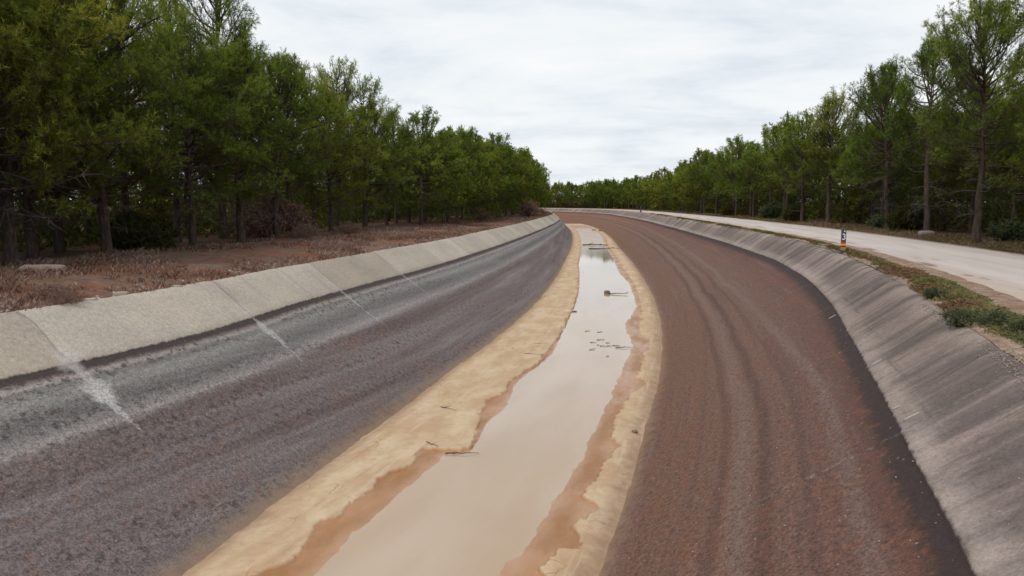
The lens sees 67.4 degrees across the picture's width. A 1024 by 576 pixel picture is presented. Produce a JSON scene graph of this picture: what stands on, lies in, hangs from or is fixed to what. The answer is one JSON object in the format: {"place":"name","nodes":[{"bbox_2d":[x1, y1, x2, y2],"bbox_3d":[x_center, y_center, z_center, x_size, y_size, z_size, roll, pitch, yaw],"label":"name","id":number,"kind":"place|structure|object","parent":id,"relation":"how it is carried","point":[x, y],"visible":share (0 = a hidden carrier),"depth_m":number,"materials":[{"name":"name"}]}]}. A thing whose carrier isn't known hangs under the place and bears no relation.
{"place":"outdoors","nodes":[
{"label":"outdoors","id":0,"kind":"place"},
{"bbox_2d":[0,209,552,312],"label":"bank ground","id":1,"kind":"structure","parent":0,"point":[214,259],"depth_m":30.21,"materials":[{"name":"brown plant"}]},
{"bbox_2d":[0,137,52,237],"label":"pine tree","id":2,"kind":"object","parent":1,"relation":"on","point":[47,208],"visible":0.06,"depth_m":34.56,"materials":[{"name":"green plant"}]},
{"bbox_2d":[17,264,67,272],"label":"stone slab","id":3,"kind":"structure","parent":1,"relation":"on","point":[53,266],"depth_m":22.16,"materials":[{"name":"stone"}]},
{"bbox_2d":[25,281,75,298],"bbox_3d":[-10.727,0.095,17.935,1.079,0.563,1.102,-2,7,-18],"label":"heather","id":4,"kind":"object","parent":1,"relation":"on","point":[49,288],"visible":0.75,"depth_m":17.80,"materials":[{"name":"brown plant"}]},
{"bbox_2d":[0,2,120,252],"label":"pine tree","id":5,"kind":"object","parent":1,"relation":"on","point":[59,245],"visible":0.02,"depth_m":30.79,"materials":[{"name":"green plant"}]},
{"bbox_2d":[43,287,85,304],"bbox_3d":[-10.215,0.264,17.514,0.946,0.562,0.965,0,6,0],"label":"heather","id":6,"kind":"object","parent":1,"relation":"on","point":[65,298],"visible":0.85,"depth_m":17.43,"materials":[{"name":"brown plant"}]},
{"bbox_2d":[0,3,132,257],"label":"pine tree","id":7,"kind":"object","parent":1,"relation":"on","point":[31,248],"visible":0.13,"depth_m":27.96,"materials":[{"name":"green plant"}]},
{"bbox_2d":[0,0,138,232],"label":"pine tree","id":8,"kind":"object","parent":1,"relation":"on","point":[53,170],"visible":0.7,"depth_m":22.89,"materials":[{"name":"green plant"}]},
{"bbox_2d":[35,105,132,241],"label":"pine tree","id":9,"kind":"object","parent":1,"relation":"on","point":[108,203],"visible":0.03,"depth_m":39.01,"materials":[{"name":"green plant"}]},
{"bbox_2d":[0,0,176,265],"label":"pine tree","id":10,"kind":"object","parent":1,"relation":"on","point":[10,247],"visible":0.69,"depth_m":23.96,"materials":[{"name":"green plant"}]},
{"bbox_2d":[0,0,204,256],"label":"pine tree","id":11,"kind":"object","parent":1,"relation":"on","point":[158,152],"visible":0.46,"depth_m":28.28,"materials":[{"name":"green plant"}]},
{"bbox_2d":[86,102,164,216],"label":"pine tree","id":12,"kind":"object","parent":1,"relation":"on","point":[147,200],"visible":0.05,"depth_m":44.33,"materials":[{"name":"green plant"}]},
{"bbox_2d":[68,0,193,222],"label":"pine tree","id":13,"kind":"object","parent":1,"relation":"on","point":[124,197],"visible":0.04,"depth_m":34.36,"materials":[{"name":"green plant"}]},
{"bbox_2d":[96,207,182,250],"bbox_3d":[-15.590,-2.193,32.019,3.537,2.413,3.532,0,6,0],"label":"shrub","id":14,"kind":"object","parent":1,"relation":"on","point":[150,232],"visible":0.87,"depth_m":31.23,"materials":[{"name":"green plant"}]},
{"bbox_2d":[135,142,217,231],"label":"pine tree","id":15,"kind":"object","parent":1,"relation":"on","point":[196,183],"visible":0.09,"depth_m":47.80,"materials":[{"name":"green plant"}]},
{"bbox_2d":[116,0,238,242],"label":"pine tree","id":16,"kind":"object","parent":1,"relation":"on","point":[176,216],"visible":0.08,"depth_m":38.55,"materials":[{"name":"green plant"}]},
{"bbox_2d":[89,14,275,248],"bbox_3d":[-13.702,-6.324,32.632,6.207,10.132,7.586,0,6,1],"label":"pine tree","id":17,"kind":"object","parent":1,"relation":"on","point":[201,77],"visible":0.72,"depth_m":32.45,"materials":[{"name":"green plant"}]},
{"bbox_2d":[149,0,285,238],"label":"pine tree","id":18,"kind":"object","parent":1,"relation":"on","point":[218,8],"visible":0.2,"depth_m":40.59,"materials":[{"name":"green plant"}]},
{"bbox_2d":[142,30,302,244],"bbox_3d":[-13.670,-6.837,36.330,6.821,10.274,6.674,5,8,36],"label":"pine tree","id":19,"kind":"object","parent":1,"relation":"on","point":[240,66],"visible":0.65,"depth_m":35.82,"materials":[{"name":"green plant"}]},
{"bbox_2d":[182,33,304,235],"bbox_3d":[-16.265,-9.137,46.418,7.362,12.873,5.484,4,7,31],"label":"pine tree","id":20,"kind":"object","parent":1,"relation":"on","point":[263,170],"visible":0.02,"depth_m":46.52,"materials":[{"name":"green plant"}]},
{"bbox_2d":[3,217,538,312],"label":"edge rubble","id":21,"kind":"object","parent":1,"relation":"on","point":[97,296],"visible":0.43,"depth_m":25.68,"materials":[{"name":"stone"}]},
{"bbox_2d":[227,190,319,237],"bbox_3d":[-14.065,-4.179,45.374,5.570,3.746,5.297,0,6,0],"label":"shrub","id":22,"kind":"object","parent":1,"relation":"on","point":[289,212],"visible":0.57,"depth_m":44.77,"materials":[{"name":"plant"}]},
{"bbox_2d":[215,50,355,237],"bbox_3d":[-13.152,-7.974,43.139,7.949,11.033,6.376,-4,8,-32],"label":"pine tree","id":23,"kind":"object","parent":1,"relation":"on","point":[299,114],"visible":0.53,"depth_m":42.76,"materials":[{"name":"green plant"}]},
{"bbox_2d":[257,47,322,231],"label":"pine tree","id":24,"kind":"object","parent":1,"relation":"on","point":[285,107],"visible":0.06,"depth_m":50.09,"materials":[{"name":"green plant"}]},
{"bbox_2d":[279,167,310,214],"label":"pine tree","id":25,"kind":"object","parent":1,"relation":"on","point":[298,199],"visible":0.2,"depth_m":61.28,"materials":[{"name":"green plant"}]},
{"bbox_2d":[286,222,321,238],"bbox_3d":[-11.537,-3.104,43.136,1.751,1.269,1.842,5,8,39],"label":"shrub","id":26,"kind":"object","parent":1,"relation":"on","point":[305,233],"visible":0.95,"depth_m":42.97,"materials":[{"name":"brown plant"}]},
{"bbox_2d":[282,69,337,229],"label":"pine tree","id":27,"kind":"object","parent":1,"relation":"on","point":[313,209],"visible":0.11,"depth_m":53.52,"materials":[{"name":"green plant"}]},
{"bbox_2d":[286,80,389,231],"bbox_3d":[-11.419,-8.495,50.787,7.632,10.456,6.584,-5,8,-36],"label":"pine tree","id":28,"kind":"object","parent":1,"relation":"on","point":[338,166],"visible":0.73,"depth_m":50.63,"materials":[{"name":"green plant"}]},
{"bbox_2d":[309,55,373,229],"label":"pine tree","id":29,"kind":"object","parent":1,"relation":"on","point":[337,70],"visible":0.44,"depth_m":56.73,"materials":[{"name":"green plant"}]},
{"bbox_2d":[332,220,364,234],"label":"shrub","id":30,"kind":"object","parent":1,"relation":"on","point":[345,228],"visible":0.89,"depth_m":48.30,"materials":[{"name":"brown plant"}]},
{"bbox_2d":[341,72,396,209],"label":"pine tree","id":31,"kind":"object","parent":1,"relation":"on","point":[374,93],"visible":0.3,"depth_m":63.56,"materials":[{"name":"green plant"}]},
{"bbox_2d":[326,97,430,227],"bbox_3d":[-10.430,-9.279,57.973,8.511,10.236,6.936,0,6,-3],"label":"pine tree","id":32,"kind":"object","parent":1,"relation":"on","point":[369,115],"visible":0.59,"depth_m":57.27,"materials":[{"name":"green plant"}]},
{"bbox_2d":[367,104,412,224],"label":"pine tree","id":33,"kind":"object","parent":1,"relation":"on","point":[388,112],"visible":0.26,"depth_m":66.48,"materials":[{"name":"green plant"}]},
{"bbox_2d":[372,109,425,222],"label":"pine tree","id":34,"kind":"object","parent":1,"relation":"on","point":[396,210],"visible":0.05,"depth_m":71.42,"materials":[{"name":"green plant"}]},
{"bbox_2d":[373,133,426,222],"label":"pine tree","id":35,"kind":"object","parent":1,"relation":"on","point":[409,207],"visible":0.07,"depth_m":73.96,"materials":[{"name":"green plant"}]},
{"bbox_2d":[382,104,463,225],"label":"pine tree","id":36,"kind":"object","parent":1,"relation":"on","point":[428,135],"visible":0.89,"depth_m":64.78,"materials":[{"name":"green plant"}]},
{"bbox_2d":[413,136,480,224],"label":"pine tree","id":37,"kind":"object","parent":1,"relation":"on","point":[456,158],"visible":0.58,"depth_m":68.99,"materials":[{"name":"green plant"}]},
{"bbox_2d":[415,130,478,222],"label":"pine tree","id":38,"kind":"object","parent":1,"relation":"on","point":[465,183],"visible":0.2,"depth_m":74.08,"materials":[{"name":"green plant"}]},
{"bbox_2d":[445,125,490,220],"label":"pine tree","id":39,"kind":"object","parent":1,"relation":"on","point":[460,132],"visible":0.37,"depth_m":77.95,"materials":[{"name":"green plant"}]},
{"bbox_2d":[449,146,498,219],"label":"pine tree","id":40,"kind":"object","parent":1,"relation":"on","point":[484,163],"visible":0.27,"depth_m":81.35,"materials":[{"name":"green plant"}]},
{"bbox_2d":[450,126,507,219],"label":"pine tree","id":41,"kind":"object","parent":1,"relation":"on","point":[494,165],"visible":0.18,"depth_m":84.98,"materials":[{"name":"green plant"}]},
{"bbox_2d":[464,138,511,218],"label":"pine tree","id":42,"kind":"object","parent":1,"relation":"on","point":[492,150],"visible":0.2,"depth_m":89.67,"materials":[{"name":"green plant"}]},
{"bbox_2d":[477,143,514,218],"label":"pine tree","id":43,"kind":"object","parent":1,"relation":"on","point":[505,187],"visible":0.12,"depth_m":94.14,"materials":[{"name":"green plant"}]},
{"bbox_2d":[480,140,522,216],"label":"pine tree","id":44,"kind":"object","parent":1,"relation":"on","point":[513,193],"visible":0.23,"depth_m":103.26,"materials":[{"name":"green plant"}]},
{"bbox_2d":[486,132,517,217],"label":"pine tree","id":45,"kind":"object","parent":1,"relation":"on","point":[497,138],"visible":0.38,"depth_m":97.79,"materials":[{"name":"green plant"}]},
{"bbox_2d":[489,145,528,216],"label":"pine tree","id":46,"kind":"object","parent":1,"relation":"on","point":[519,165],"visible":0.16,"depth_m":107.01,"materials":[{"name":"green plant"}]},
{"bbox_2d":[502,148,535,214],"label":"pine tree","id":47,"kind":"object","parent":1,"relation":"on","point":[526,173],"visible":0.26,"depth_m":110.63,"materials":[{"name":"green plant"}]},
{"bbox_2d":[516,196,538,216],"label":"shrub","id":48,"kind":"object","parent":1,"relation":"on","point":[528,209],"visible":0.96,"depth_m":113.83,"materials":[{"name":"brown plant"}]},
{"bbox_2d":[513,147,547,214],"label":"pine tree","id":49,"kind":"object","parent":1,"relation":"on","point":[533,171],"visible":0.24,"depth_m":119.70,"materials":[{"name":"green plant"}]},
{"bbox_2d":[314,228,636,575],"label":"water","id":50,"kind":"structure","parent":0,"point":[483,508],"depth_m":18.29,"materials":[{"name":"beige liquid"}]},
{"bbox_2d":[0,208,1023,575],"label":"canal lining","id":51,"kind":"object","parent":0,"point":[182,430],"visible":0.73,"depth_m":16.27,"materials":[{"name":"concrete"}]},
{"bbox_2d":[182,224,662,575],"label":"mud","id":52,"kind":"structure","parent":51,"relation":"on","point":[310,524],"depth_m":18.67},
{"bbox_2d":[627,258,1020,572],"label":"loose pebbles","id":53,"kind":"object","parent":51,"relation":"on","point":[827,430],"visible":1,"depth_m":12.33,"materials":[{"name":"gravel"}]},
{"bbox_2d":[14,0,1023,202],"label":"sky","id":54,"kind":"structure","parent":0,"point":[595,89],"materials":[{"name":"white"}]},
{"bbox_2d":[543,208,1023,363],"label":"verge ground","id":55,"kind":"structure","parent":0,"point":[1007,301],"depth_m":19.93,"materials":[{"name":"brown soil"}]},
{"bbox_2d":[651,213,1023,347],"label":"verge weeds","id":56,"kind":"object","parent":55,"relation":"on","point":[964,298],"visible":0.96,"depth_m":19.14,"materials":[{"name":"green plant"}]},
{"bbox_2d":[668,217,1023,389],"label":"edge gravel","id":57,"kind":"structure","parent":55,"relation":"on","point":[1013,365],"depth_m":12.27,"materials":[{"name":"stone"}]},
{"bbox_2d":[922,286,946,298],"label":"tussock","id":58,"kind":"object","parent":55,"relation":"on","point":[929,292],"visible":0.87,"depth_m":17.94,"materials":[{"name":"green plant"}]},
{"bbox_2d":[939,308,978,327],"bbox_3d":[8.262,0.565,14.229,0.639,0.425,0.696,0,6,0],"label":"tussock","id":59,"kind":"object","parent":55,"relation":"on","point":[958,316],"visible":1,"depth_m":14.15,"materials":[{"name":"green plant"}]},
{"bbox_2d":[978,310,1009,326],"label":"tussock","id":60,"kind":"object","parent":55,"relation":"on","point":[994,316],"visible":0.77,"depth_m":13.85,"materials":[{"name":"green plant"}]},
{"bbox_2d":[547,207,1023,253],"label":"bank ground","id":61,"kind":"structure","parent":0,"point":[961,232],"depth_m":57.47,"materials":[{"name":"green plant"}]},
{"bbox_2d":[0,192,1023,252],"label":"undergrowth","id":62,"kind":"object","parent":61,"relation":"on","point":[72,238],"visible":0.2,"depth_m":55.60,"materials":[{"name":"green plant"}]},
{"bbox_2d":[13,136,1023,233],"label":"pine wood","id":63,"kind":"object","parent":61,"relation":"on","point":[136,199],"visible":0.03,"depth_m":99.92,"materials":[{"name":"green plant"}]},
{"bbox_2d":[583,182,600,207],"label":"pine tree","id":64,"kind":"object","parent":61,"relation":"on","point":[589,190],"visible":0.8,"depth_m":273.77,"materials":[{"name":"green plant"}]},
{"bbox_2d":[593,178,612,207],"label":"pine tree","id":65,"kind":"object","parent":61,"relation":"on","point":[599,189],"visible":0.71,"depth_m":262.04,"materials":[{"name":"green plant"}]},
{"bbox_2d":[617,177,635,208],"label":"pine tree","id":66,"kind":"object","parent":61,"relation":"on","point":[624,184],"visible":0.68,"depth_m":243.15,"materials":[{"name":"green plant"}]},
{"bbox_2d":[627,175,644,209],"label":"pine tree","id":67,"kind":"object","parent":61,"relation":"on","point":[633,184],"visible":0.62,"depth_m":229.77,"materials":[{"name":"green plant"}]},
{"bbox_2d":[638,172,662,208],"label":"pine tree","id":68,"kind":"object","parent":61,"relation":"on","point":[649,184],"visible":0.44,"depth_m":213.66,"materials":[{"name":"green plant"}]},
{"bbox_2d":[647,166,675,209],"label":"pine tree","id":69,"kind":"object","parent":61,"relation":"on","point":[656,175],"visible":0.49,"depth_m":195.26,"materials":[{"name":"green plant"}]},
{"bbox_2d":[662,159,692,211],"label":"pine tree","id":70,"kind":"object","parent":61,"relation":"on","point":[685,162],"visible":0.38,"depth_m":166.29,"materials":[{"name":"green plant"}]},
{"bbox_2d":[671,157,707,212],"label":"pine tree","id":71,"kind":"object","parent":61,"relation":"on","point":[678,182],"visible":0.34,"depth_m":159.31,"materials":[{"name":"green plant"}]},
{"bbox_2d":[677,166,710,212],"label":"pine tree","id":72,"kind":"object","parent":61,"relation":"on","point":[688,195],"visible":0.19,"depth_m":155.49,"materials":[{"name":"green plant"}]},
{"bbox_2d":[680,148,715,212],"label":"pine tree","id":73,"kind":"object","parent":61,"relation":"on","point":[696,155],"visible":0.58,"depth_m":145.23,"materials":[{"name":"green plant"}]},
{"bbox_2d":[687,151,712,212],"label":"pine tree","id":74,"kind":"object","parent":61,"relation":"on","point":[703,162],"visible":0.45,"depth_m":142.93,"materials":[{"name":"green plant"}]},
{"bbox_2d":[696,151,729,213],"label":"pine tree","id":75,"kind":"object","parent":61,"relation":"on","point":[711,166],"visible":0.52,"depth_m":130.73,"materials":[{"name":"green plant"}]},
{"bbox_2d":[712,141,758,207],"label":"pine tree","id":76,"kind":"object","parent":61,"relation":"on","point":[721,169],"visible":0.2,"depth_m":123.98,"materials":[{"name":"green plant"}]},
{"bbox_2d":[708,133,763,215],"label":"pine tree","id":77,"kind":"object","parent":61,"relation":"on","point":[723,162],"visible":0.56,"depth_m":118.06,"materials":[{"name":"green plant"}]},
{"bbox_2d":[724,150,768,216],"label":"pine tree","id":78,"kind":"object","parent":61,"relation":"on","point":[736,185],"visible":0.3,"depth_m":113.27,"materials":[{"name":"green plant"}]},
{"bbox_2d":[732,140,769,216],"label":"pine tree","id":79,"kind":"object","parent":61,"relation":"on","point":[745,178],"visible":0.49,"depth_m":106.15,"materials":[{"name":"green plant"}]},
{"bbox_2d":[740,123,793,202],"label":"pine tree","id":80,"kind":"object","parent":61,"relation":"on","point":[754,173],"visible":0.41,"depth_m":101.03,"materials":[{"name":"green plant"}]},
{"bbox_2d":[758,201,782,218],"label":"shrub","id":81,"kind":"object","parent":61,"relation":"on","point":[773,211],"visible":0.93,"depth_m":98.80,"materials":[{"name":"green plant"}]},
{"bbox_2d":[752,120,809,218],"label":"pine tree","id":82,"kind":"object","parent":61,"relation":"on","point":[768,177],"visible":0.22,"depth_m":94.87,"materials":[{"name":"green plant"}]},
{"bbox_2d":[760,111,815,220],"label":"pine tree","id":83,"kind":"object","parent":61,"relation":"on","point":[771,162],"visible":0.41,"depth_m":87.47,"materials":[{"name":"green plant"}]},
{"bbox_2d":[779,203,808,220],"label":"shrub","id":84,"kind":"object","parent":61,"relation":"on","point":[791,215],"visible":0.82,"depth_m":86.73,"materials":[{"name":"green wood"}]},
{"bbox_2d":[773,136,825,217],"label":"pine tree","id":85,"kind":"object","parent":61,"relation":"on","point":[799,194],"visible":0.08,"depth_m":100.01,"materials":[{"name":"green plant"}]},
{"bbox_2d":[772,108,841,222],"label":"pine tree","id":86,"kind":"object","parent":61,"relation":"on","point":[788,155],"visible":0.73,"depth_m":80.33,"materials":[{"name":"green plant"}]},
{"bbox_2d":[792,122,849,219],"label":"pine tree","id":87,"kind":"object","parent":61,"relation":"on","point":[815,202],"visible":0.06,"depth_m":92.62,"materials":[{"name":"green plant"}]},
{"bbox_2d":[797,82,863,222],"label":"pine tree","id":88,"kind":"object","parent":61,"relation":"on","point":[828,120],"visible":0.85,"depth_m":76.14,"materials":[{"name":"green plant"}]},
{"bbox_2d":[813,137,857,220],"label":"pine tree","id":89,"kind":"object","parent":61,"relation":"on","point":[839,197],"visible":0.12,"depth_m":85.95,"materials":[{"name":"green plant"}]},
{"bbox_2d":[820,121,896,222],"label":"pine tree","id":90,"kind":"object","parent":61,"relation":"on","point":[835,219],"visible":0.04,"depth_m":80.51,"materials":[{"name":"green plant"}]},
{"bbox_2d":[835,122,904,220],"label":"pine tree","id":91,"kind":"object","parent":61,"relation":"on","point":[864,189],"visible":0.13,"depth_m":73.44,"materials":[{"name":"green plant"}]},
{"bbox_2d":[838,74,914,213],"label":"pine tree","id":92,"kind":"object","parent":61,"relation":"on","point":[874,120],"visible":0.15,"depth_m":65.81,"materials":[{"name":"green plant"}]},
{"bbox_2d":[840,145,914,220],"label":"pine tree","id":93,"kind":"object","parent":61,"relation":"on","point":[851,196],"visible":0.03,"depth_m":78.10,"materials":[{"name":"green plant"}]},
{"bbox_2d":[866,211,895,229],"bbox_3d":[29.635,-5.258,61.299,2.656,1.896,2.922,4,7,31],"label":"shrub","id":94,"kind":"object","parent":61,"relation":"on","point":[876,220],"visible":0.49,"depth_m":60.98,"materials":[{"name":"green plant"}]},
{"bbox_2d":[828,54,939,229],"bbox_3d":[29.655,-11.121,59.750,9.105,14.105,7.675,2,7,18],"label":"pine tree","id":95,"kind":"object","parent":61,"relation":"on","point":[886,71],"visible":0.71,"depth_m":59.33,"materials":[{"name":"green plant"}]},
{"bbox_2d":[856,120,923,212],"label":"pine tree","id":96,"kind":"object","parent":61,"relation":"on","point":[875,196],"visible":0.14,"depth_m":68.60,"materials":[{"name":"green plant"}]},
{"bbox_2d":[882,200,932,230],"bbox_3d":[29.531,-5.103,57.380,3.548,2.999,3.520,0,6,0],"label":"shrub","id":97,"kind":"object","parent":61,"relation":"on","point":[899,217],"visible":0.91,"depth_m":56.80,"materials":[{"name":"green plant"}]},
{"bbox_2d":[900,104,969,227],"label":"pine tree","id":98,"kind":"object","parent":61,"relation":"on","point":[916,192],"visible":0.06,"depth_m":63.53,"materials":[{"name":"green plant"}]},
{"bbox_2d":[893,106,986,230],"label":"pine tree","id":99,"kind":"object","parent":61,"relation":"on","point":[920,181],"visible":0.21,"depth_m":58.30,"materials":[{"name":"green plant"}]},
{"bbox_2d":[884,32,1001,230],"bbox_3d":[27.945,-10.056,50.443,6.932,14.024,7.293,6,8,41],"label":"pine tree","id":100,"kind":"object","parent":61,"relation":"on","point":[900,113],"visible":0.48,"depth_m":50.42,"materials":[{"name":"green plant"}]},
{"bbox_2d":[911,76,1023,232],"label":"pine tree","id":101,"kind":"object","parent":61,"relation":"on","point":[943,192],"visible":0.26,"depth_m":52.58,"materials":[{"name":"green plant"}]},
{"bbox_2d":[912,0,1023,242],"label":"pine tree","id":102,"kind":"object","parent":61,"relation":"on","point":[984,25],"visible":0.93,"depth_m":39.81,"materials":[{"name":"green plant"}]},
{"bbox_2d":[953,107,1023,222],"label":"pine tree","id":103,"kind":"object","parent":61,"relation":"on","point":[1011,189],"visible":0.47,"depth_m":48.31,"materials":[{"name":"green plant"}]},
{"bbox_2d":[984,217,1023,240],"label":"shrub","id":104,"kind":"object","parent":61,"relation":"on","point":[1008,229],"visible":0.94,"depth_m":42.45,"materials":[{"name":"green plant"}]},
{"bbox_2d":[989,0,1023,141],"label":"pine tree","id":105,"kind":"object","parent":61,"relation":"on","point":[1015,93],"visible":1,"depth_m":32.24,"materials":[{"name":"green plant"}]},
{"bbox_2d":[994,144,1023,189],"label":"pine tree","id":106,"kind":"object","parent":61,"relation":"on","point":[1017,163],"visible":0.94,"depth_m":44.61,"materials":[{"name":"green plant"}]},
{"bbox_2d":[566,208,1023,300],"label":"road","id":107,"kind":"structure","parent":0,"point":[1000,271],"depth_m":33.83,"materials":[{"name":"grey concrete"}]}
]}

